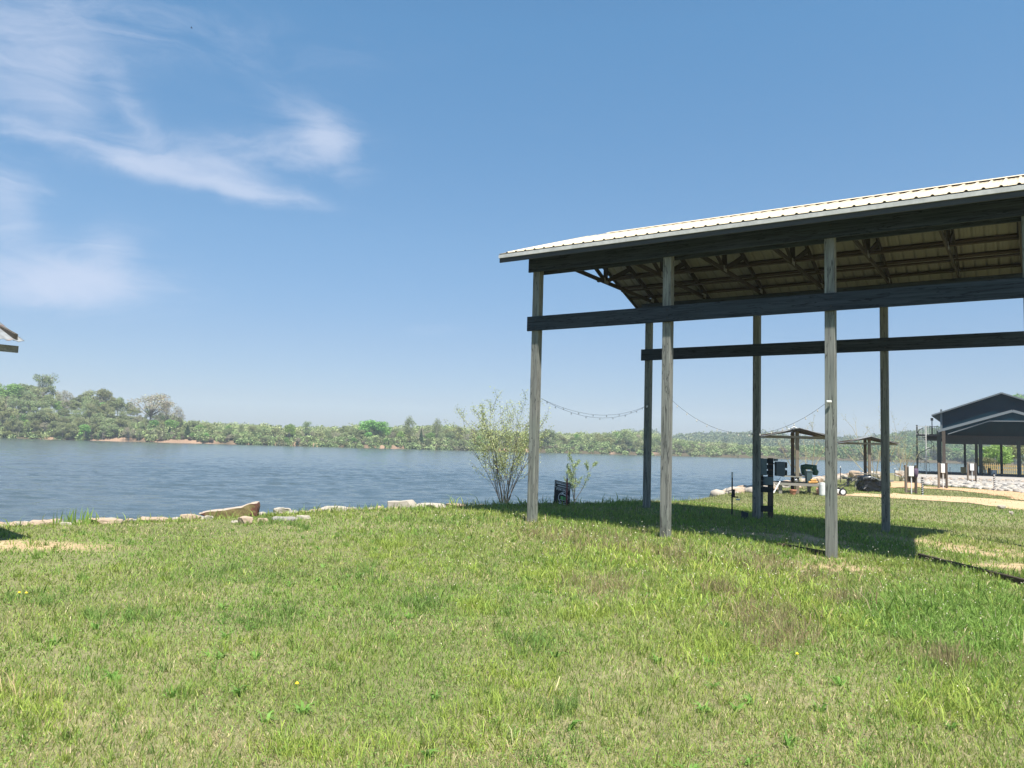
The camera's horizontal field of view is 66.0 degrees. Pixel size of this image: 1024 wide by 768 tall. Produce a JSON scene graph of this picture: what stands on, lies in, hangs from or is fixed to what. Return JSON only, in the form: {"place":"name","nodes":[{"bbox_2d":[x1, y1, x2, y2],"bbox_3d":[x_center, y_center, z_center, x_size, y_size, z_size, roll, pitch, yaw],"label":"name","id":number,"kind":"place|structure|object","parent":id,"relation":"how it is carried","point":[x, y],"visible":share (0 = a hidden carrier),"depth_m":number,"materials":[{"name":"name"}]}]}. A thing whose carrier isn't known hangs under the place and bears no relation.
{"place":"outdoors","nodes":[
{"label":"outdoors","id":0,"kind":"place"},
{"bbox_2d":[0,413,1023,767],"bbox_3d":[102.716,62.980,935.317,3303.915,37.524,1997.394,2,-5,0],"label":"ground","id":1,"kind":"structure","parent":0,"point":[452,655],"depth_m":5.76,"materials":[{"name":"green plant"}]},
{"bbox_2d":[3,421,13,430],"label":"broad tree","id":2,"kind":"object","parent":1,"relation":"on","point":[7,424],"visible":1,"depth_m":339.71,"materials":[{"name":"green plant"}]},
{"bbox_2d":[0,408,19,420],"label":"broad tree","id":3,"kind":"object","parent":1,"relation":"on","point":[8,412],"visible":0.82,"depth_m":349.21,"materials":[{"name":"green plant"}]},
{"bbox_2d":[0,322,23,352],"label":"picnic shelter","id":4,"kind":"object","parent":1,"relation":"on","point":[6,334],"visible":1,"depth_m":10.49,"materials":[{"name":"grey wood"}]},
{"bbox_2d":[0,383,25,398],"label":"broad tree","id":5,"kind":"object","parent":1,"relation":"on","point":[14,387],"visible":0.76,"depth_m":382.57,"materials":[{"name":"green plant"}]},
{"bbox_2d":[6,398,30,412],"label":"broad tree","id":6,"kind":"object","parent":1,"relation":"on","point":[12,402],"visible":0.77,"depth_m":363.20,"materials":[{"name":"green plant"}]},
{"bbox_2d":[13,421,24,431],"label":"broad tree","id":7,"kind":"object","parent":1,"relation":"on","point":[19,423],"visible":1,"depth_m":341.86,"materials":[{"name":"green plant"}]},
{"bbox_2d":[19,393,37,412],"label":"broad tree","id":8,"kind":"object","parent":1,"relation":"on","point":[28,396],"visible":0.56,"depth_m":380.34,"materials":[{"name":"green plant"}]},
{"bbox_2d":[22,399,39,414],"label":"broad tree","id":9,"kind":"object","parent":1,"relation":"on","point":[33,406],"visible":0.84,"depth_m":365.20,"materials":[{"name":"green plant"}]},
{"bbox_2d":[0,664,64,704],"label":"dry stalks","id":10,"kind":"object","parent":1,"relation":"on","point":[28,682],"visible":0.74,"depth_m":4.62,"materials":[{"name":"beige plant"}]},
{"bbox_2d":[30,420,39,431],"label":"broad tree","id":11,"kind":"object","parent":1,"relation":"on","point":[33,423],"visible":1,"depth_m":343.64,"materials":[{"name":"green plant"}]},
{"bbox_2d":[27,386,48,412],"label":"broad tree","id":12,"kind":"object","parent":1,"relation":"on","point":[41,390],"visible":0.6,"depth_m":400.82,"materials":[{"name":"green plant"}]},
{"bbox_2d":[29,410,49,425],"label":"broad tree","id":13,"kind":"object","parent":1,"relation":"on","point":[38,415],"visible":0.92,"depth_m":349.81,"materials":[{"name":"green plant"}]},
{"bbox_2d":[29,520,50,525],"bbox_3d":[-8.093,2.396,13.513,0.376,0.128,0.188,2,-5,0],"label":"rock","id":14,"kind":"object","parent":1,"relation":"on","point":[38,522],"visible":0.55,"depth_m":13.48,"materials":[{"name":"beige stone"}]},
{"bbox_2d":[38,400,50,411],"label":"broad tree","id":15,"kind":"object","parent":1,"relation":"on","point":[45,403],"visible":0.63,"depth_m":367.57,"materials":[{"name":"green plant"}]},
{"bbox_2d":[32,373,59,407],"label":"broad tree","id":16,"kind":"object","parent":1,"relation":"on","point":[45,381],"visible":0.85,"depth_m":405.36,"materials":[{"name":"green plant"}]},
{"bbox_2d":[39,394,56,405],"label":"broad tree","id":17,"kind":"object","parent":1,"relation":"on","point":[51,399],"visible":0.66,"depth_m":382.61,"materials":[{"name":"green plant"}]},
{"bbox_2d":[40,412,58,425],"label":"broad tree","id":18,"kind":"object","parent":1,"relation":"on","point":[53,416],"visible":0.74,"depth_m":352.36,"materials":[{"name":"green plant"}]},
{"bbox_2d":[55,422,69,438],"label":"broad tree","id":19,"kind":"object","parent":1,"relation":"on","point":[63,431],"visible":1,"depth_m":343.17,"materials":[{"name":"green plant"}]},
{"bbox_2d":[55,390,74,401],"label":"bare tree","id":20,"kind":"object","parent":1,"relation":"on","point":[70,397],"visible":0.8,"depth_m":404.01,"materials":[{"name":"grey plant"}]},
{"bbox_2d":[68,422,78,434],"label":"broad tree","id":21,"kind":"object","parent":1,"relation":"on","point":[71,428],"visible":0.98,"depth_m":345.84,"materials":[{"name":"green plant"}]},
{"bbox_2d":[53,507,96,524],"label":"reeds","id":22,"kind":"object","parent":1,"relation":"on","point":[82,522],"visible":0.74,"depth_m":13.70,"materials":[{"name":"green plant"}]},
{"bbox_2d":[69,409,80,417],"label":"broad tree","id":23,"kind":"object","parent":1,"relation":"on","point":[77,414],"visible":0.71,"depth_m":367.66,"materials":[{"name":"green plant"}]},
{"bbox_2d":[69,402,83,410],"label":"broad tree","id":24,"kind":"object","parent":1,"relation":"on","point":[74,405],"visible":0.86,"depth_m":385.14,"materials":[{"name":"green plant"}]},
{"bbox_2d":[74,417,87,425],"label":"broad tree","id":25,"kind":"object","parent":1,"relation":"on","point":[80,420],"visible":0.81,"depth_m":356.65,"materials":[{"name":"green plant"}]},
{"bbox_2d":[78,424,91,435],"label":"broad tree","id":26,"kind":"object","parent":1,"relation":"on","point":[86,428],"visible":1,"depth_m":345.79,"materials":[{"name":"green plant"}]},
{"bbox_2d":[81,396,91,416],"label":"broad tree","id":27,"kind":"object","parent":1,"relation":"on","point":[86,399],"visible":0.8,"depth_m":387.41,"materials":[{"name":"green plant"}]},
{"bbox_2d":[85,402,96,420],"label":"broad tree","id":28,"kind":"object","parent":1,"relation":"on","point":[90,406],"visible":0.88,"depth_m":369.61,"materials":[{"name":"green plant"}]},
{"bbox_2d":[90,416,101,425],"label":"broad tree","id":29,"kind":"object","parent":1,"relation":"on","point":[97,421],"visible":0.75,"depth_m":356.62,"materials":[{"name":"green plant"}]},
{"bbox_2d":[91,388,112,405],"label":"broad tree","id":30,"kind":"object","parent":1,"relation":"on","point":[104,392],"visible":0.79,"depth_m":406.05,"materials":[{"name":"green plant"}]},
{"bbox_2d":[97,403,108,418],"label":"broad tree","id":31,"kind":"object","parent":1,"relation":"on","point":[103,407],"visible":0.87,"depth_m":373.07,"materials":[{"name":"green plant"}]},
{"bbox_2d":[91,518,122,523],"bbox_3d":[-7.178,2.448,13.910,0.666,0.168,0.333,2,-5,0],"label":"rock","id":32,"kind":"object","parent":1,"relation":"on","point":[103,520],"visible":0.43,"depth_m":13.80,"materials":[{"name":"beige stone"}]},
{"bbox_2d":[99,417,115,427],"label":"broad tree","id":33,"kind":"object","parent":1,"relation":"on","point":[106,421],"visible":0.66,"depth_m":357.31,"materials":[{"name":"green plant"}]},
{"bbox_2d":[104,407,115,418],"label":"broad tree","id":34,"kind":"object","parent":1,"relation":"on","point":[110,412],"visible":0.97,"depth_m":372.34,"materials":[{"name":"green plant"}]},
{"bbox_2d":[109,399,126,416],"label":"broad tree","id":35,"kind":"object","parent":1,"relation":"on","point":[117,403],"visible":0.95,"depth_m":389.38,"materials":[{"name":"green plant"}]},
{"bbox_2d":[112,418,127,428],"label":"broad tree","id":36,"kind":"object","parent":1,"relation":"on","point":[120,422],"visible":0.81,"depth_m":360.07,"materials":[{"name":"green plant"}]},
{"bbox_2d":[115,410,129,420],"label":"broad tree","id":37,"kind":"object","parent":1,"relation":"on","point":[123,415],"visible":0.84,"depth_m":372.56,"materials":[{"name":"green plant"}]},
{"bbox_2d":[126,393,176,418],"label":"bare tree","id":38,"kind":"object","parent":1,"relation":"on","point":[152,398],"visible":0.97,"depth_m":379.95,"materials":[{"name":"grey plant"}]},
{"bbox_2d":[138,516,167,521],"bbox_3d":[-6.706,2.538,14.755,0.577,0.115,0.289,2,-5,0],"label":"rock","id":39,"kind":"object","parent":1,"relation":"on","point":[147,519],"visible":0.42,"depth_m":14.68,"materials":[{"name":"beige stone"}]},
{"bbox_2d":[152,402,185,422],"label":"bare tree","id":40,"kind":"object","parent":1,"relation":"on","point":[166,410],"visible":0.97,"depth_m":379.36,"materials":[{"name":"grey plant"}]},
{"bbox_2d":[165,419,179,428],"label":"broad tree","id":41,"kind":"object","parent":1,"relation":"on","point":[173,423],"visible":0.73,"depth_m":370.11,"materials":[{"name":"green plant"}]},
{"bbox_2d":[180,514,200,519],"bbox_3d":[-6.156,2.570,15.105,0.401,0.156,0.200,2,-5,0],"label":"rock","id":42,"kind":"object","parent":1,"relation":"on","point":[189,517],"visible":0.52,"depth_m":15.03,"materials":[{"name":"beige stone"}]},
{"bbox_2d":[183,421,199,427],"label":"broad tree","id":43,"kind":"object","parent":1,"relation":"on","point":[193,423],"visible":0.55,"depth_m":392.96,"materials":[{"name":"green plant"}]},
{"bbox_2d":[199,501,259,518],"bbox_3d":[-5.655,2.550,15.796,1.230,0.408,0.369,2,-5,0],"label":"rock","id":44,"kind":"object","parent":1,"relation":"on","point":[246,509],"visible":0.83,"depth_m":15.62,"materials":[{"name":"stone"}]},
{"bbox_2d":[238,516,252,523],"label":"rock","id":45,"kind":"object","parent":1,"relation":"on","point":[245,518],"visible":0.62,"depth_m":14.46,"materials":[{"name":"beige stone"}]},
{"bbox_2d":[272,516,296,520],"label":"rock","id":46,"kind":"object","parent":1,"relation":"on","point":[289,518],"visible":0.46,"depth_m":15.20,"materials":[{"name":"grey stone"}]},
{"bbox_2d":[284,424,295,437],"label":"broad tree","id":47,"kind":"object","parent":1,"relation":"on","point":[290,428],"visible":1,"depth_m":376.78,"materials":[{"name":"green plant"}]},
{"bbox_2d":[0,502,604,525],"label":"shore stones","id":48,"kind":"object","parent":1,"relation":"on","point":[77,521],"visible":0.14,"depth_m":15.10,"materials":[{"name":"beige stone"}]},
{"bbox_2d":[302,421,311,435],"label":"slim tree","id":49,"kind":"object","parent":1,"relation":"on","point":[306,424],"visible":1,"depth_m":381.19,"materials":[{"name":"green plant"}]},
{"bbox_2d":[358,420,385,436],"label":"broad tree","id":50,"kind":"object","parent":1,"relation":"on","point":[371,425],"visible":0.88,"depth_m":390.99,"materials":[{"name":"green plant"}]},
{"bbox_2d":[374,421,391,436],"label":"broad tree","id":51,"kind":"object","parent":1,"relation":"on","point":[386,430],"visible":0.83,"depth_m":394.34,"materials":[{"name":"green plant"}]},
{"bbox_2d":[387,500,415,509],"bbox_3d":[-2.685,3.016,19.466,0.714,0.341,0.550,2,-5,0],"label":"rock","id":52,"kind":"object","parent":1,"relation":"on","point":[404,503],"visible":0.58,"depth_m":19.20,"materials":[{"name":"stone"}]},
{"bbox_2d":[402,415,416,437],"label":"slim tree","id":53,"kind":"object","parent":1,"relation":"on","point":[407,424],"visible":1,"depth_m":396.15,"materials":[{"name":"green plant"}]},
{"bbox_2d":[417,503,443,507],"bbox_3d":[-2.006,3.025,19.450,0.784,0.184,0.392,2,-5,0],"label":"rock","id":54,"kind":"object","parent":1,"relation":"on","point":[435,504],"visible":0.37,"depth_m":19.37,"materials":[{"name":"stone"}]},
{"bbox_2d":[430,419,441,437],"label":"slim tree","id":55,"kind":"object","parent":1,"relation":"on","point":[435,429],"visible":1,"depth_m":401.50,"materials":[{"name":"green plant"}]},
{"bbox_2d":[168,414,789,448],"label":"bank woods","id":56,"kind":"object","parent":1,"relation":"on","point":[322,428],"visible":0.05,"depth_m":498.28,"materials":[{"name":"green plant"}]},
{"bbox_2d":[444,386,553,502],"bbox_3d":[-0.220,2.064,25.283,3.339,3.973,3.237,5,-5,-34],"label":"budding shrub","id":57,"kind":"object","parent":1,"relation":"on","point":[500,465],"visible":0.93,"depth_m":25.21,"materials":[{"name":"green plant"}]},
{"bbox_2d":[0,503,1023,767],"bbox_3d":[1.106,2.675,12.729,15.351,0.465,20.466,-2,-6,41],"label":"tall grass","id":58,"kind":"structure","parent":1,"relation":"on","point":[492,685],"depth_m":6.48,"materials":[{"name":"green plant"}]},
{"bbox_2d":[0,421,1023,464],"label":"bank undergrowth","id":59,"kind":"object","parent":1,"relation":"on","point":[160,431],"visible":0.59,"depth_m":383.54,"materials":[{"name":"green plant"}]},
{"bbox_2d":[0,531,1023,767],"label":"clover","id":60,"kind":"object","parent":1,"relation":"on","point":[473,662],"visible":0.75,"depth_m":5.68,"materials":[{"name":"green plant"}]},
{"bbox_2d":[46,524,989,767],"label":"broad leaf weeds","id":61,"kind":"object","parent":1,"relation":"on","point":[574,722],"visible":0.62,"depth_m":4.95,"materials":[{"name":"green plant"}]},
{"bbox_2d":[540,429,557,442],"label":"broad tree","id":62,"kind":"object","parent":1,"relation":"on","point":[552,435],"visible":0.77,"depth_m":418.15,"materials":[{"name":"green plant"}]},
{"bbox_2d":[566,473,567,505],"bbox_3d":[1.456,2.913,20.966,0.043,1.062,0.040,2,-5,0],"label":"steel post","id":63,"kind":"object","parent":1,"relation":"on","point":[566,487],"visible":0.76,"depth_m":20.97,"materials":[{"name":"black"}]},
{"bbox_2d":[554,480,570,505],"bbox_3d":[1.336,2.964,21.054,0.450,0.796,0.011,0,-5,14],"label":"sale sign","id":64,"kind":"object","parent":63,"relation":"attached to","point":[560,490],"visible":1,"depth_m":21.06,"materials":[{"name":"black plastic"}]},
{"bbox_2d":[562,449,597,501],"bbox_3d":[2.830,3.971,33.897,1.246,2.314,1.499,-2,-6,42],"label":"tree","id":65,"kind":"object","parent":1,"relation":"on","point":[571,476],"visible":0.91,"depth_m":33.68,"materials":[{"name":"green plant"}]},
{"bbox_2d":[615,428,637,444],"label":"broad tree","id":66,"kind":"object","parent":1,"relation":"on","point":[630,435],"visible":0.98,"depth_m":437.13,"materials":[{"name":"green plant"}]},
{"bbox_2d":[729,472,739,515],"bbox_3d":[5.638,2.906,20.029,0.288,1.333,0.088,2,-5,0],"label":"steel post","id":67,"kind":"object","parent":1,"relation":"on","point":[732,490],"visible":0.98,"depth_m":20.02,"materials":[{"name":"black metal"}]},
{"bbox_2d":[471,500,1023,672],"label":"weed stalks","id":68,"kind":"object","parent":1,"relation":"on","point":[947,657],"visible":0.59,"depth_m":9.66,"materials":[{"name":"brown plant"}]},
{"bbox_2d":[426,510,1023,739],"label":"seed heads","id":69,"kind":"object","parent":68,"relation":"attached to","point":[733,592],"visible":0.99,"depth_m":9.95,"materials":[{"name":"brown plant"}]},
{"bbox_2d":[499,174,1023,557],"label":"pole shed","id":70,"kind":"structure","parent":1,"relation":"on","point":[957,242],"depth_m":16.26,"materials":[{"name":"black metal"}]},
{"bbox_2d":[673,401,822,435],"bbox_3d":[4.206,0.604,14.322,2.859,0.702,0.023,-2,-6,35],"label":"string light","id":71,"kind":"object","parent":70,"relation":"hanging from","point":[757,433],"visible":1,"depth_m":14.13,"materials":[{"name":"grey"}]},
{"bbox_2d":[638,428,894,447],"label":"distant ridge","id":72,"kind":"structure","parent":1,"relation":"on","point":[743,438],"depth_m":949.68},
{"bbox_2d":[761,458,786,517],"bbox_3d":[6.672,2.864,20.176,0.688,1.930,0.270,2,-5,0],"label":"meter board","id":73,"kind":"object","parent":1,"relation":"on","point":[779,468],"visible":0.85,"depth_m":20.17,"materials":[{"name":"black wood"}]},
{"bbox_2d":[761,428,824,493],"bbox_3d":[13.150,3.586,36.660,3.090,3.072,2.605,1,-5,9],"label":"picnic shelter","id":74,"kind":"object","parent":1,"relation":"on","point":[794,437],"visible":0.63,"depth_m":36.15,"materials":[{"name":"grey wood"}]},
{"bbox_2d":[804,471,812,482],"bbox_3d":[13.441,4.217,35.758,0.300,0.558,0.300,2,-5,0],"label":"storage bin","id":75,"kind":"object","parent":74,"relation":"on","point":[808,475],"visible":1,"depth_m":35.64,"materials":[{"name":"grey plastic"}]},
{"bbox_2d":[800,464,818,475],"bbox_3d":[13.800,4.007,36.608,0.846,0.580,0.311,2,-5,0],"label":"folded tarp","id":76,"kind":"object","parent":74,"relation":"on","point":[803,467],"visible":0.89,"depth_m":36.50,"materials":[{"name":"green fabric"}]},
{"bbox_2d":[709,471,880,496],"bbox_3d":[24.357,7.937,61.039,3.536,1.903,60.974,-1,-5,30],"label":"shore rubble","id":77,"kind":"object","parent":1,"relation":"on","point":[743,488],"visible":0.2,"depth_m":36.31,"materials":[{"name":"stone"}]},
{"bbox_2d":[777,543,824,555],"bbox_3d":[5.107,2.934,13.933,0.060,0.136,1.072,4,-5,-28],"label":"edging timber","id":78,"kind":"object","parent":1,"relation":"on","point":[806,548],"visible":0.38,"depth_m":13.83,"materials":[{"name":"brown wood"}]},
{"bbox_2d":[775,414,837,488],"bbox_3d":[14.908,3.466,40.785,4.255,4.067,2.114,5,-6,-39],"label":"bare sapling","id":79,"kind":"object","parent":1,"relation":"on","point":[812,459],"visible":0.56,"depth_m":40.70,"materials":[{"name":"beige plant"}]},
{"bbox_2d":[608,480,1023,534],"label":"meadow grass","id":80,"kind":"structure","parent":1,"relation":"on","point":[726,503],"depth_m":27.38,"materials":[{"name":"green plant"}]},
{"bbox_2d":[819,482,824,495],"bbox_3d":[13.684,4.630,34.773,0.290,0.580,0.286,2,-5,0],"label":"white bucket","id":81,"kind":"object","parent":1,"relation":"on","point":[821,488],"visible":0.79,"depth_m":34.66,"materials":[{"name":"plastic"}]},
{"bbox_2d":[855,475,880,491],"bbox_3d":[18.341,5.082,40.238,1.378,0.887,0.868,2,-5,-8],"label":"grass catcher","id":82,"kind":"object","parent":1,"relation":"on","point":[867,483],"depth_m":39.91,"materials":[{"name":"grey fabric"}]},
{"bbox_2d":[838,436,898,486],"bbox_3d":[20.868,4.593,46.328,3.090,3.022,2.605,1,-5,12],"label":"picnic shelter","id":83,"kind":"object","parent":1,"relation":"on","point":[869,439],"visible":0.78,"depth_m":45.86,"materials":[{"name":"brown wood"}]},
{"bbox_2d":[837,407,906,477],"bbox_3d":[23.457,4.024,52.091,2.339,5.257,5.188,5,-6,-40],"label":"bare sapling","id":84,"kind":"object","parent":1,"relation":"on","point":[872,447],"visible":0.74,"depth_m":51.62,"materials":[{"name":"beige plant"}]},
{"bbox_2d":[893,430,918,480],"bbox_3d":[29.721,5.325,59.351,1.813,4.149,2.934,0,-5,16],"label":"bare sapling","id":85,"kind":"object","parent":1,"relation":"on","point":[901,478],"visible":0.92,"depth_m":59.55,"materials":[{"name":"beige plant"}]},
{"bbox_2d":[904,465,917,493],"bbox_3d":[19.876,4.846,39.213,0.629,1.614,0.240,2,-5,0],"label":"power pedestal","id":86,"kind":"object","parent":1,"relation":"on","point":[910,474],"visible":0.92,"depth_m":39.23,"materials":[{"name":"white plastic"}]},
{"bbox_2d":[799,394,1023,463],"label":"hill woods","id":87,"kind":"object","parent":1,"relation":"on","point":[911,437],"visible":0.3,"depth_m":559.91,"materials":[{"name":"green plant"}]},
{"bbox_2d":[937,463,947,487],"bbox_3d":[25.797,5.590,47.233,0.569,1.728,0.160,2,-5,0],"label":"power pedestal","id":88,"kind":"object","parent":1,"relation":"on","point":[942,471],"visible":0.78,"depth_m":47.23,"materials":[{"name":"white metal"}]},
{"bbox_2d":[918,553,1023,584],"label":"edging timber","id":89,"kind":"object","parent":1,"relation":"on","point":[1010,577],"visible":0.48,"depth_m":12.42,"materials":[{"name":"brown wood"}]},
{"bbox_2d":[974,457,996,472],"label":"broad tree","id":90,"kind":"object","parent":1,"relation":"on","point":[990,461],"visible":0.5,"depth_m":116.99,"materials":[{"name":"green plant"}]},
{"bbox_2d":[982,445,1014,472],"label":"broad tree","id":91,"kind":"object","parent":1,"relation":"on","point":[995,451],"visible":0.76,"depth_m":121.09,"materials":[{"name":"green plant"}]},
{"bbox_2d":[983,463,1023,473],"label":"picket fence","id":92,"kind":"object","parent":1,"relation":"on","point":[1005,466],"visible":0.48,"depth_m":99.55,"materials":[{"name":"yellow wood"}]},
{"bbox_2d":[1006,445,1023,464],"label":"broad tree","id":93,"kind":"object","parent":1,"relation":"on","point":[1014,452],"visible":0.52,"depth_m":127.97,"materials":[{"name":"green plant"}]},
{"bbox_2d":[0,438,1023,521],"bbox_3d":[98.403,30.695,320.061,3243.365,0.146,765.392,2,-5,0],"label":"river water","id":94,"kind":"structure","parent":0,"point":[47,479],"depth_m":53.52,"materials":[{"name":"blue liquid"}]},
{"bbox_2d":[0,0,1023,437],"label":"sky","id":95,"kind":"structure","parent":0,"point":[256,212],"materials":[{"name":"blue"}]},
{"bbox_2d":[890,481,920,488],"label":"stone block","id":96,"kind":"structure","parent":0,"point":[894,484],"depth_m":51.33,"materials":[{"name":"beige stone"}]},
{"bbox_2d":[841,493,1023,509],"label":"sand road","id":97,"kind":"structure","parent":0,"point":[1008,503],"depth_m":34.14,"materials":[{"name":"beige sand"}]},
{"bbox_2d":[837,475,860,494],"bbox_3d":[14.732,4.529,35.385,1.654,0.937,0.604,2,-5,0],"label":"push mower","id":98,"kind":"object","parent":97,"relation":"on","point":[842,491],"visible":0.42,"depth_m":35.17,"materials":[{"name":"white plastic"}]},
{"bbox_2d":[894,474,1023,489],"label":"gravel ground","id":99,"kind":"structure","parent":0,"point":[953,476],"depth_m":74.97,"materials":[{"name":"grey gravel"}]},
{"bbox_2d":[916,392,1023,476],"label":"pole building","id":100,"kind":"structure","parent":99,"relation":"on","point":[996,419],"depth_m":83.69,"materials":[{"name":"grey metal"}]},
{"bbox_2d":[918,471,1023,476],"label":"concrete slab","id":101,"kind":"structure","parent":99,"relation":"on","point":[1022,475],"depth_m":88.36,"materials":[{"name":"grey concrete"}]},
{"bbox_2d":[967,463,976,481],"bbox_3d":[35.965,7.031,61.687,0.724,1.680,0.160,2,-5,0],"label":"power pedestal","id":102,"kind":"object","parent":99,"relation":"on","point":[972,469],"visible":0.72,"depth_m":61.68,"materials":[{"name":"white metal"}]},
{"bbox_2d":[923,480,1023,492],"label":"riprap","id":103,"kind":"object","parent":99,"relation":"on","point":[1002,486],"visible":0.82,"depth_m":51.65,"materials":[{"name":"stone"}]},
{"bbox_2d":[920,486,1023,499],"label":"sand path","id":104,"kind":"structure","parent":0,"point":[1009,494],"depth_m":43.98,"materials":[{"name":"beige sand"}]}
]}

